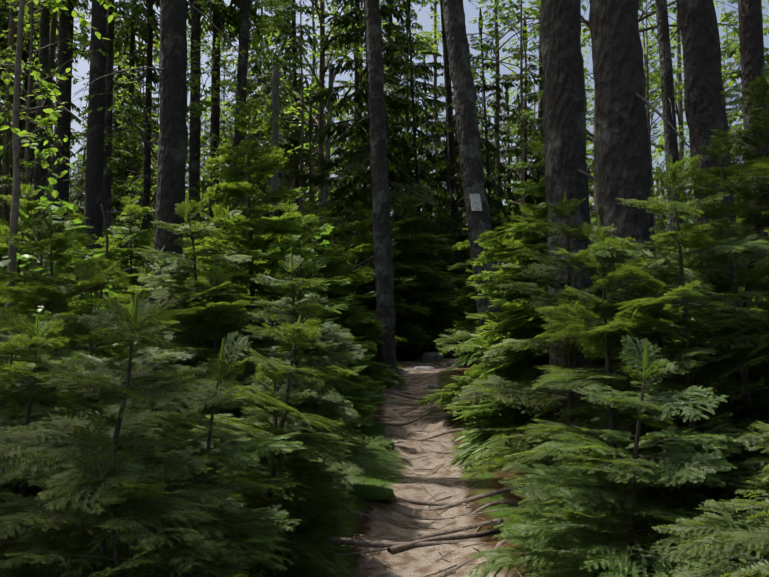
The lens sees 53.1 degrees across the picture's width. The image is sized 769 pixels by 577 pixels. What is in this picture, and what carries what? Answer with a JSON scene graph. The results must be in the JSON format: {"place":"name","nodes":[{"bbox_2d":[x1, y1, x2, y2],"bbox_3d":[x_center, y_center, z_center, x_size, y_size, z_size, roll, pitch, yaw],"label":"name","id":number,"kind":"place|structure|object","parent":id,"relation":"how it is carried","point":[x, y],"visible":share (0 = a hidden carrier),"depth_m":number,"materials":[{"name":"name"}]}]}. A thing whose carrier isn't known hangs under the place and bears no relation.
{"place":"outdoors","nodes":[
{"label":"outdoors","id":0,"kind":"place"},
{"bbox_2d":[4,330,756,576],"bbox_3d":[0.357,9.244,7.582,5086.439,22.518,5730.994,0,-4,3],"label":"ground","id":1,"kind":"structure","parent":0,"point":[420,561],"depth_m":5.49,"materials":[{"name":"brown soil"}]},
{"bbox_2d":[0,182,73,403],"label":"fir sapling","id":2,"kind":"object","parent":1,"relation":"on","point":[27,193],"visible":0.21,"depth_m":7.31,"materials":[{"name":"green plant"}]},
{"bbox_2d":[0,304,74,541],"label":"fir sapling","id":3,"kind":"object","parent":1,"relation":"on","point":[12,329],"visible":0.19,"depth_m":3.94,"materials":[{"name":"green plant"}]},
{"bbox_2d":[0,178,76,338],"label":"sapling","id":4,"kind":"object","parent":1,"relation":"on","point":[44,198],"visible":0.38,"depth_m":6.88,"materials":[{"name":"green plant"}]},
{"bbox_2d":[0,0,84,259],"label":"birch tree","id":5,"kind":"object","parent":1,"relation":"on","point":[12,28],"visible":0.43,"depth_m":18.54,"materials":[{"name":"green plant"}]},
{"bbox_2d":[0,0,89,229],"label":"forest tree","id":6,"kind":"object","parent":1,"relation":"on","point":[25,55],"visible":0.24,"depth_m":20.54,"materials":[{"name":"plant"}]},
{"bbox_2d":[0,0,107,268],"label":"birch tree","id":7,"kind":"object","parent":1,"relation":"on","point":[26,162],"visible":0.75,"depth_m":12.37,"materials":[{"name":"green plant"}]},
{"bbox_2d":[0,1,109,258],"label":"spruce tree","id":8,"kind":"object","parent":1,"relation":"on","point":[44,25],"visible":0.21,"depth_m":15.24,"materials":[{"name":"brown wood"}]},
{"bbox_2d":[0,0,119,422],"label":"birch tree","id":9,"kind":"object","parent":1,"relation":"on","point":[51,115],"visible":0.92,"depth_m":5.24,"materials":[{"name":"green plant"}]},
{"bbox_2d":[0,314,123,569],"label":"fir sapling","id":10,"kind":"object","parent":1,"relation":"on","point":[24,344],"visible":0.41,"depth_m":3.54,"materials":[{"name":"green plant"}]},
{"bbox_2d":[0,210,136,496],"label":"fir sapling","id":11,"kind":"object","parent":1,"relation":"on","point":[61,258],"visible":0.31,"depth_m":5.04,"materials":[{"name":"green plant"}]},
{"bbox_2d":[0,0,159,220],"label":"birch tree","id":12,"kind":"object","parent":1,"relation":"on","point":[53,31],"visible":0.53,"depth_m":15.58,"materials":[{"name":"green plant"}]},
{"bbox_2d":[28,51,151,247],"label":"birch tree","id":13,"kind":"object","parent":1,"relation":"on","point":[118,121],"visible":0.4,"depth_m":20.59,"materials":[{"name":"green plant"}]},
{"bbox_2d":[30,1,157,261],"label":"spruce tree","id":14,"kind":"object","parent":1,"relation":"on","point":[66,28],"visible":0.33,"depth_m":13.15,"materials":[{"name":"brown plant"}]},
{"bbox_2d":[0,204,206,477],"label":"sapling","id":15,"kind":"object","parent":1,"relation":"on","point":[6,262],"visible":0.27,"depth_m":5.62,"materials":[{"name":"green plant"}]},
{"bbox_2d":[69,99,139,265],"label":"fir tree","id":16,"kind":"object","parent":1,"relation":"on","point":[80,197],"visible":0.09,"depth_m":21.98,"materials":[{"name":"green plant"}]},
{"bbox_2d":[0,257,214,512],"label":"fir sapling","id":17,"kind":"object","parent":1,"relation":"on","point":[97,282],"visible":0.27,"depth_m":4.43,"materials":[{"name":"green plant"}]},
{"bbox_2d":[22,0,192,297],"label":"spruce tree","id":18,"kind":"object","parent":1,"relation":"on","point":[94,148],"visible":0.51,"depth_m":12.28,"materials":[{"name":"brown plant"}]},
{"bbox_2d":[73,0,159,291],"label":"spruce tree","id":19,"kind":"object","parent":1,"relation":"on","point":[107,175],"visible":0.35,"depth_m":16.26,"materials":[{"name":"brown wood"}]},
{"bbox_2d":[74,0,159,248],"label":"forest tree","id":20,"kind":"object","parent":1,"relation":"on","point":[134,54],"visible":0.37,"depth_m":27.60,"materials":[{"name":"green plant"}]},
{"bbox_2d":[76,0,159,261],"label":"forest tree","id":21,"kind":"object","parent":1,"relation":"on","point":[115,80],"visible":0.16,"depth_m":29.77,"materials":[{"name":"plant"}]},
{"bbox_2d":[47,193,190,362],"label":"fir sapling","id":22,"kind":"object","parent":1,"relation":"on","point":[130,204],"visible":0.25,"depth_m":7.96,"materials":[{"name":"green plant"}]},
{"bbox_2d":[0,293,249,576],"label":"fir sapling","id":23,"kind":"object","parent":1,"relation":"on","point":[62,533],"visible":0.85,"depth_m":2.55,"materials":[{"name":"green plant"}]},
{"bbox_2d":[0,419,252,576],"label":"fir sapling","id":24,"kind":"object","parent":1,"relation":"on","point":[143,563],"visible":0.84,"depth_m":2.32,"materials":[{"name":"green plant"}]},
{"bbox_2d":[112,0,152,256],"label":"spruce tree","id":25,"kind":"object","parent":1,"relation":"on","point":[146,170],"visible":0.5,"depth_m":17.29,"materials":[{"name":"brown plant"}]},
{"bbox_2d":[111,154,153,273],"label":"fir tree","id":26,"kind":"object","parent":1,"relation":"on","point":[116,212],"visible":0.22,"depth_m":18.47,"materials":[{"name":"green plant"}]},
{"bbox_2d":[15,300,264,576],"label":"fir sapling","id":27,"kind":"object","parent":1,"relation":"on","point":[171,420],"visible":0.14,"depth_m":3.41,"materials":[{"name":"green plant"}]},
{"bbox_2d":[31,0,266,173],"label":"birch tree","id":28,"kind":"object","parent":1,"relation":"on","point":[128,21],"visible":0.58,"depth_m":13.29,"materials":[{"name":"green plant"}]},
{"bbox_2d":[75,0,265,426],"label":"spruce tree","id":29,"kind":"object","parent":1,"relation":"on","point":[169,193],"visible":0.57,"depth_m":7.63,"materials":[{"name":"brown plant"}]},
{"bbox_2d":[112,17,237,217],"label":"birch tree","id":30,"kind":"object","parent":1,"relation":"on","point":[132,145],"visible":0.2,"depth_m":27.48,"materials":[{"name":"green plant"}]},
{"bbox_2d":[79,205,283,460],"bbox_3d":[-1.601,0.396,6.523,1.871,2.217,1.766,0,-4,-1],"label":"fir sapling","id":31,"kind":"object","parent":1,"relation":"on","point":[224,219],"visible":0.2,"depth_m":6.45,"materials":[{"name":"green plant"}]},
{"bbox_2d":[61,331,304,576],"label":"fir sapling","id":32,"kind":"object","parent":1,"relation":"on","point":[209,450],"visible":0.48,"depth_m":3.05,"materials":[{"name":"green plant"}]},
{"bbox_2d":[127,1,252,204],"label":"birch tree","id":33,"kind":"object","parent":1,"relation":"on","point":[203,70],"visible":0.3,"depth_m":20.59,"materials":[{"name":"green plant"}]},
{"bbox_2d":[149,0,238,238],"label":"spruce tree","id":34,"kind":"object","parent":1,"relation":"on","point":[194,160],"visible":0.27,"depth_m":16.22,"materials":[{"name":"brown wood"}]},
{"bbox_2d":[156,0,268,237],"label":"spruce tree","id":35,"kind":"object","parent":1,"relation":"on","point":[233,21],"visible":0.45,"depth_m":19.49,"materials":[{"name":"green plant"}]},
{"bbox_2d":[143,267,283,483],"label":"fir sapling","id":36,"kind":"object","parent":1,"relation":"on","point":[203,323],"visible":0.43,"depth_m":5.41,"materials":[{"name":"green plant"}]},
{"bbox_2d":[104,194,324,462],"bbox_3d":[-1.379,0.428,5.823,1.679,2.281,1.822,-2,-4,24],"label":"fir sapling","id":37,"kind":"object","parent":1,"relation":"on","point":[176,271],"visible":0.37,"depth_m":5.74,"materials":[{"name":"green plant"}]},
{"bbox_2d":[187,0,284,241],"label":"spruce tree","id":38,"kind":"object","parent":1,"relation":"on","point":[241,92],"visible":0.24,"depth_m":15.26,"materials":[{"name":"brown wood"}]},
{"bbox_2d":[170,100,325,386],"bbox_3d":[-1.287,-0.137,7.138,1.414,3.346,1.656,-1,-10,-11],"label":"fir sapling","id":39,"kind":"object","parent":1,"relation":"on","point":[233,185],"visible":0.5,"depth_m":7.20,"materials":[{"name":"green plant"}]},
{"bbox_2d":[185,0,314,243],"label":"birch tree","id":40,"kind":"object","parent":1,"relation":"on","point":[256,46],"visible":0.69,"depth_m":17.61,"materials":[{"name":"green plant"}]},
{"bbox_2d":[203,0,302,221],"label":"forest tree","id":41,"kind":"object","parent":1,"relation":"on","point":[256,95],"visible":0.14,"depth_m":31.30,"materials":[{"name":"plant"}]},
{"bbox_2d":[188,314,360,576],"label":"fir sapling","id":42,"kind":"object","parent":1,"relation":"on","point":[299,332],"visible":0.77,"depth_m":3.95,"materials":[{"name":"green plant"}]},
{"bbox_2d":[266,65,284,253],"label":"snag tree","id":43,"kind":"object","parent":1,"relation":"on","point":[274,182],"visible":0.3,"depth_m":17.25,"materials":[{"name":"grey wood"}]},
{"bbox_2d":[209,295,342,467],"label":"fir sapling","id":44,"kind":"object","parent":1,"relation":"on","point":[272,318],"visible":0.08,"depth_m":5.99,"materials":[{"name":"green plant"}]},
{"bbox_2d":[212,358,367,576],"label":"fir sapling","id":45,"kind":"object","parent":1,"relation":"on","point":[342,474],"visible":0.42,"depth_m":4.38,"materials":[{"name":"green plant"}]},
{"bbox_2d":[246,226,333,341],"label":"sapling","id":46,"kind":"object","parent":1,"relation":"on","point":[328,231],"visible":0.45,"depth_m":7.26,"materials":[{"name":"green plant"}]},
{"bbox_2d":[246,0,347,218],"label":"forest tree","id":47,"kind":"object","parent":1,"relation":"on","point":[294,136],"visible":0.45,"depth_m":28.16,"materials":[{"name":"green plant"}]},
{"bbox_2d":[246,0,365,224],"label":"birch tree","id":48,"kind":"object","parent":1,"relation":"on","point":[306,110],"visible":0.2,"depth_m":24.43,"materials":[{"name":"green plant"}]},
{"bbox_2d":[220,0,392,220],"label":"birch tree","id":49,"kind":"object","parent":1,"relation":"on","point":[319,110],"visible":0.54,"depth_m":19.48,"materials":[{"name":"green plant"}]},
{"bbox_2d":[248,0,367,225],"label":"fir tree","id":50,"kind":"object","parent":1,"relation":"on","point":[293,63],"visible":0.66,"depth_m":15.20,"materials":[{"name":"green plant"}]},
{"bbox_2d":[211,252,408,494],"bbox_3d":[-0.610,0.668,5.508,1.338,1.797,1.407,3,-5,-39],"label":"fir sapling","id":51,"kind":"object","parent":1,"relation":"on","point":[329,400],"visible":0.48,"depth_m":5.32,"materials":[{"name":"green plant"}]},
{"bbox_2d":[258,105,364,292],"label":"conifer tree","id":52,"kind":"object","parent":1,"relation":"on","point":[310,178],"visible":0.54,"depth_m":15.26,"materials":[{"name":"green plant"}]},
{"bbox_2d":[247,201,380,394],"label":"fir sapling","id":53,"kind":"object","parent":1,"relation":"on","point":[288,215],"visible":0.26,"depth_m":7.93,"materials":[{"name":"green plant"}]},
{"bbox_2d":[275,201,375,361],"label":"fir sapling","id":54,"kind":"object","parent":1,"relation":"on","point":[310,207],"visible":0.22,"depth_m":11.31,"materials":[{"name":"green plant"}]},
{"bbox_2d":[309,347,375,439],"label":"fir sapling","id":55,"kind":"object","parent":1,"relation":"on","point":[364,408],"visible":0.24,"depth_m":6.95,"materials":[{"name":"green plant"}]},
{"bbox_2d":[277,221,408,384],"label":"fir sapling","id":56,"kind":"object","parent":1,"relation":"on","point":[356,280],"visible":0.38,"depth_m":9.67,"materials":[{"name":"green plant"}]},
{"bbox_2d":[308,328,390,421],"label":"fir sapling","id":57,"kind":"object","parent":1,"relation":"on","point":[372,388],"visible":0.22,"depth_m":7.48,"materials":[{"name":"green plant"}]},
{"bbox_2d":[313,0,392,261],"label":"spruce tree","id":58,"kind":"object","parent":1,"relation":"on","point":[351,9],"visible":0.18,"depth_m":22.45,"materials":[{"name":"green plant"}]},
{"bbox_2d":[324,0,401,377],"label":"spruce tree","id":59,"kind":"object","parent":1,"relation":"on","point":[385,307],"visible":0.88,"depth_m":10.84,"materials":[{"name":"brown wood"}]},
{"bbox_2d":[265,0,464,296],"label":"fir tree","id":60,"kind":"object","parent":1,"relation":"on","point":[405,187],"visible":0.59,"depth_m":15.23,"materials":[{"name":"green plant"}]},
{"bbox_2d":[297,0,441,218],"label":"birch tree","id":61,"kind":"object","parent":1,"relation":"on","point":[359,184],"visible":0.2,"depth_m":21.41,"materials":[{"name":"green plant"}]},
{"bbox_2d":[343,484,395,500],"bbox_3d":[-0.155,1.474,5.582,0.416,0.088,0.564,4,-5,-42],"label":"moss mound","id":62,"kind":"object","parent":1,"relation":"on","point":[369,492],"visible":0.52,"depth_m":5.42,"materials":[{"name":"plant"}]},
{"bbox_2d":[328,200,420,328],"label":"fir sapling","id":63,"kind":"object","parent":1,"relation":"on","point":[351,226],"visible":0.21,"depth_m":13.27,"materials":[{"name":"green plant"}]},
{"bbox_2d":[336,212,432,349],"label":"fir sapling","id":64,"kind":"object","parent":1,"relation":"on","point":[411,334],"visible":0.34,"depth_m":12.53,"materials":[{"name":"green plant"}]},
{"bbox_2d":[330,14,443,247],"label":"conifer tree","id":65,"kind":"object","parent":1,"relation":"on","point":[399,123],"visible":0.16,"depth_m":22.17,"materials":[{"name":"green plant"}]},
{"bbox_2d":[352,0,441,240],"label":"forest tree","id":66,"kind":"object","parent":1,"relation":"on","point":[390,86],"visible":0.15,"depth_m":25.66,"materials":[{"name":"plant"}]},
{"bbox_2d":[369,191,436,333],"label":"fir sapling","id":67,"kind":"object","parent":1,"relation":"on","point":[420,253],"visible":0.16,"depth_m":15.10,"materials":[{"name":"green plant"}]},
{"bbox_2d":[367,0,470,341],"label":"conifer tree","id":68,"kind":"object","parent":1,"relation":"on","point":[418,143],"visible":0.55,"depth_m":16.74,"materials":[{"name":"green plant"}]},
{"bbox_2d":[398,300,450,357],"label":"fir sapling","id":69,"kind":"object","parent":1,"relation":"on","point":[421,321],"visible":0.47,"depth_m":13.34,"materials":[{"name":"green plant"}]},
{"bbox_2d":[372,194,478,355],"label":"fir sapling","id":70,"kind":"object","parent":1,"relation":"on","point":[442,296],"visible":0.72,"depth_m":13.74,"materials":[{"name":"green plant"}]},
{"bbox_2d":[324,358,532,576],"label":"tree roots","id":71,"kind":"object","parent":1,"relation":"on","point":[430,539],"visible":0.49,"depth_m":5.24,"materials":[{"name":"brown wood"}]},
{"bbox_2d":[407,83,472,310],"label":"fir tree","id":72,"kind":"object","parent":1,"relation":"on","point":[440,172],"visible":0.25,"depth_m":18.66,"materials":[{"name":"green plant"}]},
{"bbox_2d":[381,0,502,213],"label":"birch tree","id":73,"kind":"object","parent":1,"relation":"on","point":[431,39],"visible":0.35,"depth_m":24.33,"materials":[{"name":"green plant"}]},
{"bbox_2d":[418,200,472,347],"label":"fir sapling","id":74,"kind":"object","parent":1,"relation":"on","point":[450,255],"visible":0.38,"depth_m":15.64,"materials":[{"name":"green plant"}]},
{"bbox_2d":[288,362,606,576],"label":"trail litter twigs","id":75,"kind":"object","parent":1,"relation":"on","point":[405,526],"visible":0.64,"depth_m":5.65,"materials":[{"name":"brown wood"}]},
{"bbox_2d":[409,67,506,296],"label":"conifer tree","id":76,"kind":"object","parent":1,"relation":"on","point":[442,152],"visible":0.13,"depth_m":19.95,"materials":[{"name":"green plant"}]},
{"bbox_2d":[431,0,499,313],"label":"spruce tree","id":77,"kind":"object","parent":1,"relation":"on","point":[450,141],"visible":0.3,"depth_m":17.15,"materials":[{"name":"brown plant"}]},
{"bbox_2d":[413,0,540,263],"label":"birch tree","id":78,"kind":"object","parent":1,"relation":"on","point":[497,74],"visible":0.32,"depth_m":18.12,"materials":[{"name":"green plant"}]},
{"bbox_2d":[413,215,547,410],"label":"fir sapling","id":79,"kind":"object","parent":1,"relation":"on","point":[456,390],"visible":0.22,"depth_m":7.84,"materials":[{"name":"green plant"}]},
{"bbox_2d":[443,8,521,313],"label":"conifer tree","id":80,"kind":"object","parent":1,"relation":"on","point":[493,205],"visible":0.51,"depth_m":16.15,"materials":[{"name":"green plant"}]},
{"bbox_2d":[447,228,520,366],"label":"fir sapling","id":81,"kind":"object","parent":1,"relation":"on","point":[470,329],"visible":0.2,"depth_m":11.45,"materials":[{"name":"green plant"}]},
{"bbox_2d":[444,306,533,419],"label":"fir sapling","id":82,"kind":"object","parent":1,"relation":"on","point":[454,408],"visible":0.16,"depth_m":7.17,"materials":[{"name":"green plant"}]},
{"bbox_2d":[442,0,542,394],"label":"spruce tree","id":83,"kind":"object","parent":1,"relation":"on","point":[469,143],"visible":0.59,"depth_m":9.08,"materials":[{"name":"brown wood"}]},
{"bbox_2d":[450,0,543,262],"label":"birch tree","id":84,"kind":"object","parent":1,"relation":"on","point":[522,110],"visible":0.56,"depth_m":14.15,"materials":[{"name":"green plant"}]},
{"bbox_2d":[446,200,602,470],"bbox_3d":[1.575,0.385,6.702,2.032,2.330,1.887,-1,-4,19],"label":"fir sapling","id":85,"kind":"object","parent":1,"relation":"on","point":[514,418],"visible":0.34,"depth_m":6.48,"materials":[{"name":"green plant"}]},
{"bbox_2d":[470,16,592,266],"bbox_3d":[3.577,-2.394,18.098,3.119,8.350,3.182,1,-4,-11],"label":"fir tree","id":86,"kind":"object","parent":1,"relation":"on","point":[508,124],"visible":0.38,"depth_m":18.29,"materials":[{"name":"green plant"}]},
{"bbox_2d":[494,0,598,484],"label":"spruce tree","id":87,"kind":"object","parent":1,"relation":"on","point":[563,122],"visible":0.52,"depth_m":5.81,"materials":[{"name":"brown wood"}]},
{"bbox_2d":[452,192,683,524],"bbox_3d":[1.268,0.503,4.953,1.648,2.290,1.876,1,-1,5],"label":"fir sapling","id":88,"kind":"object","parent":1,"relation":"on","point":[500,386],"visible":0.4,"depth_m":5.02,"materials":[{"name":"green plant"}]},
{"bbox_2d":[463,141,680,419],"bbox_3d":[1.419,0.161,6.474,1.952,2.851,1.959,-14,-3,40],"label":"fir sapling","id":89,"kind":"object","parent":1,"relation":"on","point":[532,188],"visible":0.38,"depth_m":6.40,"materials":[{"name":"green plant"}]},
{"bbox_2d":[514,0,683,180],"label":"birch tree","id":90,"kind":"object","parent":1,"relation":"on","point":[587,111],"visible":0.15,"depth_m":17.05,"materials":[{"name":"green plant"}]},
{"bbox_2d":[529,0,683,175],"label":"birch tree","id":91,"kind":"object","parent":1,"relation":"on","point":[651,75],"visible":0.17,"depth_m":18.96,"materials":[{"name":"green plant"}]},
{"bbox_2d":[463,335,761,576],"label":"fir sapling","id":92,"kind":"object","parent":1,"relation":"on","point":[583,539],"visible":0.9,"depth_m":3.14,"materials":[{"name":"green plant"}]},
{"bbox_2d":[469,0,768,284],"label":"birch tree","id":93,"kind":"object","parent":1,"relation":"on","point":[596,163],"visible":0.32,"depth_m":13.77,"materials":[{"name":"green plant"}]},
{"bbox_2d":[493,215,768,575],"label":"fir sapling","id":94,"kind":"object","parent":1,"relation":"on","point":[571,376],"visible":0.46,"depth_m":3.86,"materials":[{"name":"green plant"}]},
{"bbox_2d":[591,29,690,255],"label":"birch tree","id":95,"kind":"object","parent":1,"relation":"on","point":[652,111],"visible":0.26,"depth_m":15.06,"materials":[{"name":"green plant"}]},
{"bbox_2d":[524,155,768,570],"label":"fir sapling","id":96,"kind":"object","parent":1,"relation":"on","point":[694,496],"visible":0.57,"depth_m":3.73,"materials":[{"name":"green plant"}]},
{"bbox_2d":[589,0,709,513],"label":"spruce tree","id":97,"kind":"object","parent":1,"relation":"on","point":[621,127],"visible":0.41,"depth_m":4.81,"materials":[{"name":"brown plant"}]},
{"bbox_2d":[586,15,739,205],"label":"birch tree","id":98,"kind":"object","parent":1,"relation":"on","point":[679,109],"visible":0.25,"depth_m":20.81,"materials":[{"name":"green plant"}]},
{"bbox_2d":[638,0,721,277],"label":"spruce tree","id":99,"kind":"object","parent":1,"relation":"on","point":[668,102],"visible":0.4,"depth_m":12.09,"materials":[{"name":"brown wood"}]},
{"bbox_2d":[600,137,768,521],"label":"fir sapling","id":100,"kind":"object","parent":1,"relation":"on","point":[750,405],"visible":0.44,"depth_m":4.26,"materials":[{"name":"green plant"}]},
{"bbox_2d":[602,52,768,490],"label":"fir sapling","id":101,"kind":"object","parent":1,"relation":"on","point":[759,220],"visible":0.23,"depth_m":4.96,"materials":[{"name":"green plant"}]},
{"bbox_2d":[651,421,768,576],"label":"fir sapling","id":102,"kind":"object","parent":1,"relation":"on","point":[729,541],"visible":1,"depth_m":1.98,"materials":[{"name":"green plant"}]},
{"bbox_2d":[663,0,768,393],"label":"spruce tree","id":103,"kind":"object","parent":1,"relation":"on","point":[705,107],"visible":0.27,"depth_m":6.18,"materials":[{"name":"brown plant"}]},
{"bbox_2d":[676,0,768,315],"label":"spruce tree","id":104,"kind":"object","parent":1,"relation":"on","point":[752,56],"visible":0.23,"depth_m":9.06,"materials":[{"name":"brown plant"}]},
{"bbox_2d":[719,421,768,576],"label":"fir sapling","id":105,"kind":"object","parent":1,"relation":"on","point":[752,462],"visible":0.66,"depth_m":3.26,"materials":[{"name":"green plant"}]},
{"bbox_2d":[720,0,768,201],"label":"forest tree","id":106,"kind":"object","parent":1,"relation":"on","point":[731,119],"visible":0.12,"depth_m":37.67,"materials":[{"name":"plant"}]},
{"bbox_2d":[1,0,768,243],"label":"sky","id":107,"kind":"structure","parent":0,"point":[423,18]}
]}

